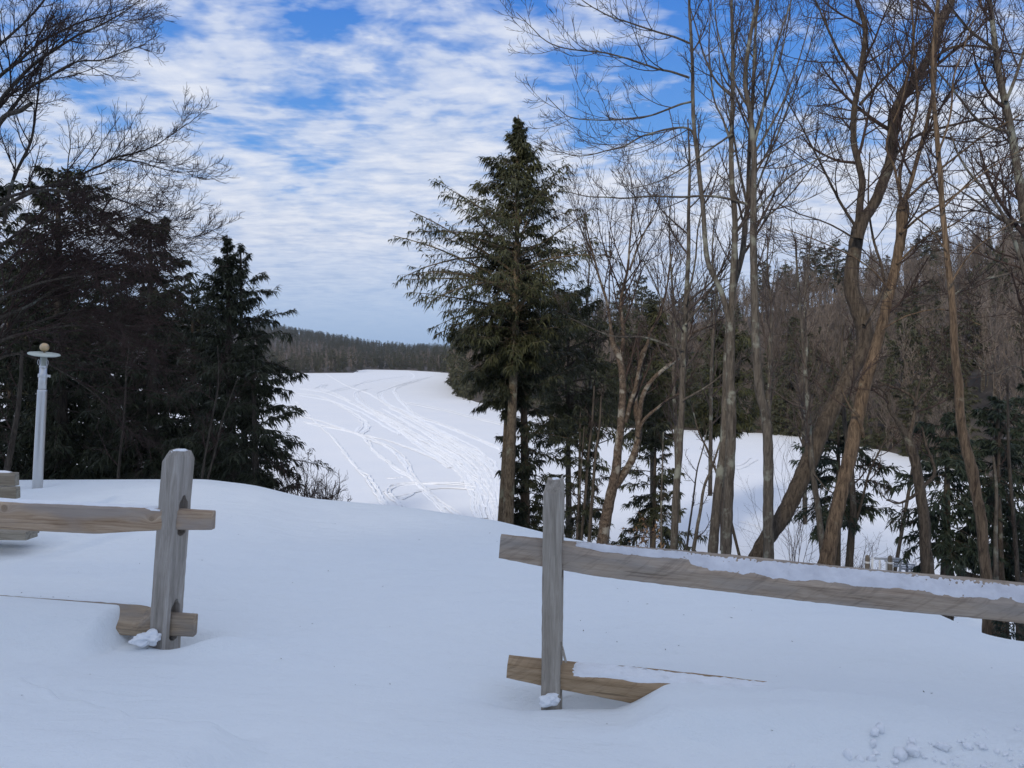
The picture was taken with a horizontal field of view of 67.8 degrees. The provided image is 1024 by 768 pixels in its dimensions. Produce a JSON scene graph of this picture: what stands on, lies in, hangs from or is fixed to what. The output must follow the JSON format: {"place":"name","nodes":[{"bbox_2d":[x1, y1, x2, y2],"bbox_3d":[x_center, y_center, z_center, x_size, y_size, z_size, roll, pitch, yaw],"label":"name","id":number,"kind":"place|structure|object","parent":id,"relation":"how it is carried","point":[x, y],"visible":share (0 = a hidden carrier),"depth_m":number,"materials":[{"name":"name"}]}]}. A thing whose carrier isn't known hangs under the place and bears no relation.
{"place":"outdoors","nodes":[
{"label":"outdoors","id":0,"kind":"place"},
{"bbox_2d":[0,479,1023,767],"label":"ground","id":1,"kind":"structure","parent":0,"point":[410,639],"depth_m":3.98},
{"bbox_2d":[0,350,23,471],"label":"sapling","id":2,"kind":"object","parent":1,"relation":"on","point":[10,450],"visible":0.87,"depth_m":13.10,"materials":[{"name":"brown plant"}]},
{"bbox_2d":[0,472,38,539],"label":"bench","id":3,"kind":"object","parent":1,"relation":"on","point":[9,487],"visible":0.77,"depth_m":6.03,"materials":[{"name":"grey wood"}]},
{"bbox_2d":[0,264,85,467],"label":"hemlock tree","id":4,"kind":"object","parent":1,"relation":"on","point":[12,390],"visible":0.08,"depth_m":24.94,"materials":[{"name":"green plant"}]},
{"bbox_2d":[0,178,86,477],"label":"hemlock tree","id":5,"kind":"object","parent":1,"relation":"on","point":[15,207],"visible":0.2,"depth_m":18.91,"materials":[{"name":"green plant"}]},
{"bbox_2d":[27,343,60,488],"bbox_3d":[-5.102,0.475,8.320,0.330,1.847,0.313,0,2,0],"label":"lamp post","id":6,"kind":"object","parent":1,"relation":"on","point":[39,446],"visible":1,"depth_m":8.28,"materials":[{"name":"metal"}]},
{"bbox_2d":[0,256,120,466],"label":"hemlock tree","id":7,"kind":"object","parent":1,"relation":"on","point":[42,272],"visible":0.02,"depth_m":26.44,"materials":[{"name":"green plant"}]},
{"bbox_2d":[0,165,146,479],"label":"hemlock tree","id":8,"kind":"object","parent":1,"relation":"on","point":[60,447],"visible":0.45,"depth_m":17.71,"materials":[{"name":"green plant"}]},
{"bbox_2d":[0,448,215,649],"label":"split rail fence","id":9,"kind":"object","parent":1,"relation":"on","point":[174,520],"visible":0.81,"depth_m":4.11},
{"bbox_2d":[0,498,159,510],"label":"snow cover","id":10,"kind":"object","parent":9,"relation":"on","point":[152,508],"visible":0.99,"depth_m":4.14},
{"bbox_2d":[37,259,182,479],"bbox_3d":[-12.128,1.008,22.935,4.431,9.579,4.420,-2,3,-41],"label":"hemlock tree","id":11,"kind":"object","parent":1,"relation":"on","point":[97,475],"visible":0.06,"depth_m":22.53,"materials":[{"name":"green plant"}]},
{"bbox_2d":[0,134,226,477],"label":"bare tree","id":12,"kind":"object","parent":1,"relation":"on","point":[92,258],"visible":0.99,"depth_m":10.14,"materials":[{"name":"plant"}]},
{"bbox_2d":[83,316,150,478],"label":"sapling","id":13,"kind":"object","parent":1,"relation":"on","point":[120,453],"visible":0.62,"depth_m":12.59,"materials":[{"name":"brown plant"}]},
{"bbox_2d":[0,0,244,289],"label":"bare tree","id":14,"kind":"object","parent":1,"relation":"on","point":[10,91],"visible":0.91,"depth_m":10.75,"materials":[{"name":"brown plant"}]},
{"bbox_2d":[80,285,197,478],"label":"hemlock tree","id":15,"kind":"object","parent":1,"relation":"on","point":[145,357],"visible":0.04,"depth_m":24.72,"materials":[{"name":"green plant"}]},
{"bbox_2d":[70,215,213,479],"bbox_3d":[-8.199,-0.087,16.953,3.142,7.326,2.615,-1,2,-20],"label":"hemlock tree","id":16,"kind":"object","parent":1,"relation":"on","point":[154,420],"visible":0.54,"depth_m":16.77,"materials":[{"name":"green plant"}]},
{"bbox_2d":[128,628,161,647],"bbox_3d":[-1.963,1.365,4.087,0.145,0.093,0.123,0,2,0],"label":"snow clump","id":17,"kind":"object","parent":1,"relation":"on","point":[151,637],"visible":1,"depth_m":4.06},
{"bbox_2d":[135,285,226,480],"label":"hemlock tree","id":18,"kind":"object","parent":1,"relation":"on","point":[195,348],"visible":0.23,"depth_m":19.83,"materials":[{"name":"green plant"}]},
{"bbox_2d":[144,305,259,473],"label":"hemlock tree","id":19,"kind":"object","parent":1,"relation":"on","point":[181,413],"visible":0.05,"depth_m":21.55,"materials":[{"name":"green plant"}]},
{"bbox_2d":[183,334,233,478],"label":"sapling","id":20,"kind":"object","parent":1,"relation":"on","point":[207,445],"visible":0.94,"depth_m":12.09,"materials":[{"name":"brown plant"}]},
{"bbox_2d":[201,374,258,479],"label":"sapling","id":21,"kind":"object","parent":1,"relation":"on","point":[213,455],"visible":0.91,"depth_m":12.33,"materials":[{"name":"brown plant"}]},
{"bbox_2d":[161,235,332,482],"bbox_3d":[-5.157,-0.019,14.435,2.867,5.610,2.500,1,2,21],"label":"hemlock tree","id":22,"kind":"object","parent":1,"relation":"on","point":[229,311],"visible":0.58,"depth_m":14.26,"materials":[{"name":"green plant"}]},
{"bbox_2d":[199,243,295,470],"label":"hemlock tree","id":23,"kind":"object","parent":1,"relation":"on","point":[266,293],"visible":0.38,"depth_m":14.82,"materials":[{"name":"green plant"}]},
{"bbox_2d":[200,350,306,493],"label":"hemlock tree","id":24,"kind":"object","parent":1,"relation":"on","point":[255,474],"visible":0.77,"depth_m":13.09,"materials":[{"name":"green plant"}]},
{"bbox_2d":[264,444,347,498],"bbox_3d":[-3.499,1.713,12.476,1.293,1.400,1.020,1,2,32],"label":"shrub","id":25,"kind":"object","parent":1,"relation":"on","point":[288,484],"visible":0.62,"depth_m":12.62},
{"bbox_2d":[292,464,351,501],"bbox_3d":[-3.001,1.786,11.988,1.000,1.010,0.912,0,2,0],"label":"shrub","id":26,"kind":"object","parent":1,"relation":"on","point":[320,494],"visible":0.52,"depth_m":12.02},
{"bbox_2d":[445,239,549,521],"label":"hemlock tree","id":27,"kind":"object","parent":1,"relation":"on","point":[481,384],"visible":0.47,"depth_m":20.37,"materials":[{"name":"green plant"}]},
{"bbox_2d":[388,115,625,524],"bbox_3d":[-0.500,-0.763,20.130,5.330,12.465,6.008,-1,2,-23],"label":"hemlock tree","id":28,"kind":"object","parent":1,"relation":"on","point":[506,359],"visible":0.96,"depth_m":19.54,"materials":[{"name":"green plant"}]},
{"bbox_2d":[494,269,585,531],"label":"hemlock tree","id":29,"kind":"object","parent":1,"relation":"on","point":[525,467],"visible":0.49,"depth_m":20.93,"materials":[{"name":"green plant"}]},
{"bbox_2d":[538,693,560,707],"bbox_3d":[0.174,1.487,3.586,0.109,0.069,0.074,-1,2,-26],"label":"snow clump","id":30,"kind":"object","parent":1,"relation":"on","point":[549,699],"visible":1,"depth_m":3.57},
{"bbox_2d":[534,404,614,543],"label":"hemlock tree","id":31,"kind":"object","parent":1,"relation":"on","point":[571,530],"visible":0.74,"depth_m":18.99,"materials":[{"name":"green plant"}]},
{"bbox_2d":[567,417,591,539],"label":"sapling","id":32,"kind":"object","parent":1,"relation":"on","point":[578,506],"visible":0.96,"depth_m":18.32,"materials":[{"name":"brown plant"}]},
{"bbox_2d":[567,386,599,540],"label":"sapling","id":33,"kind":"object","parent":1,"relation":"on","point":[585,494],"visible":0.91,"depth_m":18.50,"materials":[{"name":"brown plant"}]},
{"bbox_2d":[527,280,655,537],"bbox_3d":[2.520,1.871,25.149,5.143,10.349,4.600,-2,3,-45],"label":"hemlock tree","id":34,"kind":"object","parent":1,"relation":"on","point":[556,408],"visible":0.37,"depth_m":24.58,"materials":[{"name":"green plant"}]},
{"bbox_2d":[587,390,608,541],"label":"sapling","id":35,"kind":"object","parent":1,"relation":"on","point":[592,499],"visible":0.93,"depth_m":18.10,"materials":[{"name":"brown plant"}]},
{"bbox_2d":[562,191,634,536],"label":"bare tree","id":36,"kind":"object","parent":1,"relation":"on","point":[592,344],"visible":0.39,"depth_m":26.02,"materials":[{"name":"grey plant"}]},
{"bbox_2d":[493,0,772,553],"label":"bare tree","id":37,"kind":"object","parent":1,"relation":"on","point":[728,485],"visible":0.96,"depth_m":12.28,"materials":[{"name":"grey plant"}]},
{"bbox_2d":[621,512,664,547],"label":"beech sapling","id":38,"kind":"object","parent":1,"relation":"on","point":[642,539],"visible":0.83,"depth_m":13.57,"materials":[{"name":"brown plant"}]},
{"bbox_2d":[540,130,748,543],"bbox_3d":[2.974,-0.365,17.119,4.734,10.725,2.615,0,2,0],"label":"bare tree","id":39,"kind":"object","parent":1,"relation":"on","point":[618,475],"visible":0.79,"depth_m":16.98,"materials":[{"name":"brown plant"}]},
{"bbox_2d":[593,303,716,547],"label":"hemlock tree","id":40,"kind":"object","parent":1,"relation":"on","point":[651,402],"visible":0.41,"depth_m":30.49,"materials":[{"name":"green plant"}]},
{"bbox_2d":[608,409,707,550],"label":"hemlock tree","id":41,"kind":"object","parent":1,"relation":"on","point":[653,511],"visible":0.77,"depth_m":18.90,"materials":[{"name":"green plant"}]},
{"bbox_2d":[648,431,668,547],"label":"sapling","id":42,"kind":"object","parent":1,"relation":"on","point":[661,505],"visible":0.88,"depth_m":18.13,"materials":[{"name":"brown plant"}]},
{"bbox_2d":[553,104,784,549],"bbox_3d":[2.702,-0.459,14.105,4.054,9.434,3.009,0,2,0],"label":"bare tree","id":43,"kind":"object","parent":1,"relation":"on","point":[681,375],"visible":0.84,"depth_m":14.03,"materials":[{"name":"grey plant"}]},
{"bbox_2d":[644,173,706,522],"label":"bare tree","id":44,"kind":"object","parent":1,"relation":"on","point":[673,414],"visible":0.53,"depth_m":27.00,"materials":[{"name":"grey plant"}]},
{"bbox_2d":[681,414,708,550],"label":"sapling","id":45,"kind":"object","parent":1,"relation":"on","point":[690,518],"visible":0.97,"depth_m":15.31,"materials":[{"name":"brown plant"}]},
{"bbox_2d":[691,441,719,550],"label":"sapling","id":46,"kind":"object","parent":1,"relation":"on","point":[696,536],"visible":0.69,"depth_m":15.10,"materials":[{"name":"brown plant"}]},
{"bbox_2d":[686,399,740,554],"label":"sapling","id":47,"kind":"object","parent":1,"relation":"on","point":[733,529],"visible":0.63,"depth_m":14.68,"materials":[{"name":"brown plant"}]},
{"bbox_2d":[660,320,782,550],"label":"hemlock tree","id":48,"kind":"object","parent":1,"relation":"on","point":[744,423],"visible":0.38,"depth_m":35.62,"materials":[{"name":"green plant"}]},
{"bbox_2d":[690,176,760,495],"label":"bare tree","id":49,"kind":"object","parent":1,"relation":"on","point":[711,378],"visible":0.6,"depth_m":24.97,"materials":[{"name":"grey plant"}]},
{"bbox_2d":[499,477,1023,709],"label":"split rail fence","id":50,"kind":"object","parent":1,"relation":"on","point":[553,553],"visible":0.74,"depth_m":3.57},
{"bbox_2d":[572,662,768,687],"bbox_3d":[0.880,1.422,3.609,1.189,0.152,0.106,0,2,4],"label":"snow cover","id":51,"kind":"object","parent":50,"relation":"on","point":[626,673],"visible":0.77,"depth_m":3.62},
{"bbox_2d":[576,541,1023,602],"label":"snow cover","id":52,"kind":"object","parent":50,"relation":"on","point":[849,576],"visible":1,"depth_m":3.56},
{"bbox_2d":[738,181,796,415],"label":"bare tree","id":53,"kind":"object","parent":1,"relation":"on","point":[770,335],"visible":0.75,"depth_m":25.93,"materials":[{"name":"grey plant"}]},
{"bbox_2d":[686,0,860,558],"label":"bare tree","id":54,"kind":"object","parent":1,"relation":"on","point":[768,510],"visible":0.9,"depth_m":11.91,"materials":[{"name":"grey plant"}]},
{"bbox_2d":[693,0,865,552],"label":"bare tree","id":55,"kind":"object","parent":1,"relation":"on","point":[713,541],"visible":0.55,"depth_m":13.43,"materials":[{"name":"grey plant"}]},
{"bbox_2d":[772,216,835,524],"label":"bare tree","id":56,"kind":"object","parent":1,"relation":"on","point":[803,424],"visible":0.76,"depth_m":28.01,"materials":[{"name":"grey plant"}]},
{"bbox_2d":[734,383,887,561],"bbox_3d":[9.365,3.424,24.852,4.544,7.246,4.847,2,3,41],"label":"shrub","id":57,"kind":"object","parent":1,"relation":"on","point":[795,545],"visible":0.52,"depth_m":24.55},
{"bbox_2d":[763,229,860,553],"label":"bare tree","id":58,"kind":"object","parent":1,"relation":"on","point":[817,504],"visible":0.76,"depth_m":12.72,"materials":[{"name":"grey plant"}]},
{"bbox_2d":[786,421,908,565],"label":"spruce tree","id":59,"kind":"object","parent":1,"relation":"on","point":[825,460],"visible":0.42,"depth_m":14.87,"materials":[{"name":"green plant"}]},
{"bbox_2d":[814,325,919,566],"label":"bare tree","id":60,"kind":"object","parent":1,"relation":"on","point":[850,546],"visible":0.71,"depth_m":14.33,"materials":[{"name":"brown plant"}]},
{"bbox_2d":[720,0,1023,557],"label":"bare tree","id":61,"kind":"object","parent":1,"relation":"on","point":[801,478],"visible":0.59,"depth_m":12.95,"materials":[{"name":"brown plant"}]},
{"bbox_2d":[737,0,1023,564],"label":"bare tree","id":62,"kind":"object","parent":1,"relation":"on","point":[831,536],"visible":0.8,"depth_m":11.46,"materials":[{"name":"brown plant"}]},
{"bbox_2d":[871,557,914,571],"bbox_3d":[8.576,4.179,16.658,0.791,1.051,2.047,2,3,41],"label":"stair railing","id":63,"kind":"object","parent":1,"relation":"on","point":[894,564],"visible":0.44,"depth_m":16.13,"materials":[{"name":"metal"}]},
{"bbox_2d":[767,722,1023,767],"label":"snow debris","id":64,"kind":"object","parent":1,"relation":"on","point":[912,750],"visible":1,"depth_m":3.18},
{"bbox_2d":[836,317,969,573],"bbox_3d":[6.119,1.584,12.088,2.786,5.761,1.238,-1,2,-26],"label":"bare tree","id":65,"kind":"object","parent":1,"relation":"on","point":[926,553],"visible":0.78,"depth_m":12.02,"materials":[{"name":"brown plant"}]},
{"bbox_2d":[893,386,921,570],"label":"sapling","id":66,"kind":"object","parent":1,"relation":"on","point":[898,550],"visible":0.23,"depth_m":20.04,"materials":[{"name":"brown plant"}]},
{"bbox_2d":[825,0,1023,391],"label":"bare tree","id":67,"kind":"object","parent":1,"relation":"on","point":[1003,104],"visible":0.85,"depth_m":10.77,"materials":[{"name":"brown plant"}]},
{"bbox_2d":[839,0,1023,636],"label":"bare tree","id":68,"kind":"object","parent":1,"relation":"on","point":[972,469],"visible":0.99,"depth_m":9.04,"materials":[{"name":"brown plant"}]},
{"bbox_2d":[885,406,1006,618],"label":"hemlock tree","id":69,"kind":"object","parent":1,"relation":"on","point":[947,550],"visible":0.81,"depth_m":13.41,"materials":[{"name":"green plant"}]},
{"bbox_2d":[953,391,1023,581],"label":"hemlock tree","id":70,"kind":"object","parent":1,"relation":"on","point":[996,416],"visible":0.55,"depth_m":13.87,"materials":[{"name":"green plant"}]},
{"bbox_2d":[965,366,1023,640],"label":"hemlock tree","id":71,"kind":"object","parent":1,"relation":"on","point":[1015,433],"visible":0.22,"depth_m":15.04,"materials":[{"name":"green plant"}]},
{"bbox_2d":[985,428,1004,580],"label":"sapling","id":72,"kind":"object","parent":1,"relation":"on","point":[1000,538],"visible":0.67,"depth_m":13.50,"materials":[{"name":"brown plant"}]},
{"bbox_2d":[987,450,1008,625],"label":"sapling","id":73,"kind":"object","parent":1,"relation":"on","point":[996,574],"visible":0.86,"depth_m":12.91,"materials":[{"name":"brown plant"}]},
{"bbox_2d":[989,376,1022,640],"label":"sapling","id":74,"kind":"object","parent":1,"relation":"on","point":[1015,544],"visible":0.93,"depth_m":13.10,"materials":[{"name":"brown plant"}]},
{"bbox_2d":[990,620,1023,640],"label":"hemlock tree","id":75,"kind":"object","parent":1,"relation":"on","point":[1005,634],"visible":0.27,"depth_m":8.64,"materials":[{"name":"green plant"}]},
{"bbox_2d":[0,370,1023,576],"bbox_3d":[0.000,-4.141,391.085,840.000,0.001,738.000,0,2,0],"label":"lake","id":76,"kind":"structure","parent":0,"point":[435,390],"depth_m":65.56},
{"bbox_2d":[293,371,762,528],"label":"track","id":77,"kind":"structure","parent":76,"relation":"on","point":[483,481],"depth_m":71.89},
{"bbox_2d":[0,0,1023,348],"label":"sky","id":78,"kind":"structure","parent":0,"point":[334,120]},
{"bbox_2d":[1,268,1023,484],"bbox_3d":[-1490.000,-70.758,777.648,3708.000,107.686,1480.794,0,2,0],"label":"hills","id":79,"kind":"structure","parent":0,"point":[987,391],"depth_m":108.11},
{"bbox_2d":[238,322,478,398],"bbox_3d":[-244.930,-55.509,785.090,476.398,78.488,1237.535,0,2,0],"label":"woods","id":80,"kind":"object","parent":79,"relation":"on","point":[439,357],"visible":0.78,"depth_m":608.87,"materials":[{"name":"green plant"}]},
{"bbox_2d":[610,282,634,340],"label":"skyline pine","id":81,"kind":"object","parent":79,"relation":"on","point":[616,314],"visible":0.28,"depth_m":176.71,"materials":[{"name":"green plant"}]},
{"bbox_2d":[626,275,656,329],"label":"skyline pine","id":82,"kind":"object","parent":79,"relation":"on","point":[640,292],"visible":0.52,"depth_m":167.28,"materials":[{"name":"green plant"}]},
{"bbox_2d":[447,210,1023,422],"bbox_3d":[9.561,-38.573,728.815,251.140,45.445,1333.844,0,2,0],"label":"hillside woods","id":83,"kind":"object","parent":79,"relation":"on","point":[981,334],"visible":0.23,"depth_m":114.64,"materials":[{"name":"brown plant"}]},
{"bbox_2d":[750,345,788,424],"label":"shore conifer","id":84,"kind":"object","parent":79,"relation":"on","point":[764,370],"visible":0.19,"depth_m":96.20,"materials":[{"name":"green plant"}]},
{"bbox_2d":[759,315,784,378],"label":"tree","id":85,"kind":"object","parent":79,"relation":"on","point":[776,338],"visible":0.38,"depth_m":120.99,"materials":[{"name":"grey plant"}]},
{"bbox_2d":[771,374,793,434],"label":"shore conifer","id":86,"kind":"object","parent":79,"relation":"on","point":[779,426],"visible":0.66,"depth_m":91.07,"materials":[{"name":"green plant"}]},
{"bbox_2d":[776,333,800,423],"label":"shore conifer","id":87,"kind":"object","parent":79,"relation":"on","point":[789,387],"visible":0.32,"depth_m":97.40,"materials":[{"name":"green plant"}]},
{"bbox_2d":[782,390,801,436],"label":"shore conifer","id":88,"kind":"object","parent":79,"relation":"on","point":[792,419],"visible":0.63,"depth_m":89.42,"materials":[{"name":"green plant"}]},
{"bbox_2d":[781,290,803,333],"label":"tree","id":89,"kind":"object","parent":79,"relation":"on","point":[790,310],"visible":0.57,"depth_m":135.26,"materials":[{"name":"grey plant"}]},
{"bbox_2d":[775,316,813,376],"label":"hill conifer","id":90,"kind":"object","parent":79,"relation":"on","point":[792,320],"visible":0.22,"depth_m":108.87,"materials":[{"name":"green plant"}]},
{"bbox_2d":[791,354,821,395],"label":"hill conifer","id":91,"kind":"object","parent":79,"relation":"on","point":[810,363],"visible":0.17,"depth_m":103.00,"materials":[{"name":"green plant"}]},
{"bbox_2d":[810,247,835,306],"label":"bare tree","id":92,"kind":"object","parent":79,"relation":"on","point":[822,266],"visible":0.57,"depth_m":185.97,"materials":[{"name":"green plant"}]},
{"bbox_2d":[821,238,844,305],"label":"bare tree","id":93,"kind":"object","parent":79,"relation":"on","point":[834,253],"visible":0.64,"depth_m":190.25,"materials":[{"name":"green plant"}]},
{"bbox_2d":[867,377,882,426],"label":"shore bare tree","id":94,"kind":"object","parent":79,"relation":"on","point":[873,402],"visible":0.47,"depth_m":78.53,"materials":[{"name":"grey plant"}]},
{"bbox_2d":[861,343,900,430],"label":"shore bare tree","id":95,"kind":"object","parent":79,"relation":"on","point":[878,373],"visible":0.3,"depth_m":78.76,"materials":[{"name":"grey plant"}]},
{"bbox_2d":[871,383,895,444],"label":"shore bare tree","id":96,"kind":"object","parent":79,"relation":"on","point":[887,416],"visible":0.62,"depth_m":76.42,"materials":[{"name":"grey plant"}]},
{"bbox_2d":[864,355,906,444],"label":"shore conifer","id":97,"kind":"object","parent":79,"relation":"on","point":[892,371],"visible":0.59,"depth_m":77.34,"materials":[{"name":"green plant"}]},
{"bbox_2d":[874,332,902,419],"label":"hill conifer","id":98,"kind":"object","parent":79,"relation":"on","point":[893,347],"visible":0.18,"depth_m":87.84,"materials":[{"name":"green plant"}]},
{"bbox_2d":[894,384,922,441],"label":"shore conifer","id":99,"kind":"object","parent":79,"relation":"on","point":[907,417],"visible":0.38,"depth_m":75.90,"materials":[{"name":"green plant"}]},
{"bbox_2d":[893,288,928,370],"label":"hill conifer","id":100,"kind":"object","parent":79,"relation":"on","point":[915,309],"visible":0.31,"depth_m":104.88,"materials":[{"name":"green plant"}]},
{"bbox_2d":[900,368,935,452],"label":"shore conifer","id":101,"kind":"object","parent":79,"relation":"on","point":[924,387],"visible":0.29,"depth_m":70.94,"materials":[{"name":"green plant"}]},
{"bbox_2d":[924,396,953,456],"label":"shore bare tree","id":102,"kind":"object","parent":79,"relation":"on","point":[940,412],"visible":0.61,"depth_m":65.13,"materials":[{"name":"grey plant"}]},
{"bbox_2d":[921,335,969,443],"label":"shore conifer","id":103,"kind":"object","parent":79,"relation":"on","point":[946,394],"visible":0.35,"depth_m":69.76,"materials":[{"name":"green plant"}]},
{"bbox_2d":[940,387,985,468],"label":"shore conifer","id":104,"kind":"object","parent":79,"relation":"on","point":[967,407],"visible":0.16,"depth_m":62.46,"materials":[{"name":"green plant"}]},
{"bbox_2d":[943,353,983,439],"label":"shore conifer","id":105,"kind":"object","parent":79,"relation":"on","point":[970,395],"visible":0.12,"depth_m":70.35,"materials":[{"name":"green plant"}]},
{"bbox_2d":[966,230,986,288],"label":"tree","id":106,"kind":"object","parent":79,"relation":"on","point":[977,255],"visible":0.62,"depth_m":134.45,"materials":[{"name":"grey plant"}]},
{"bbox_2d":[996,340,1023,439],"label":"tree","id":107,"kind":"object","parent":79,"relation":"on","point":[1015,385],"visible":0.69,"depth_m":62.83,"materials":[{"name":"grey plant"}]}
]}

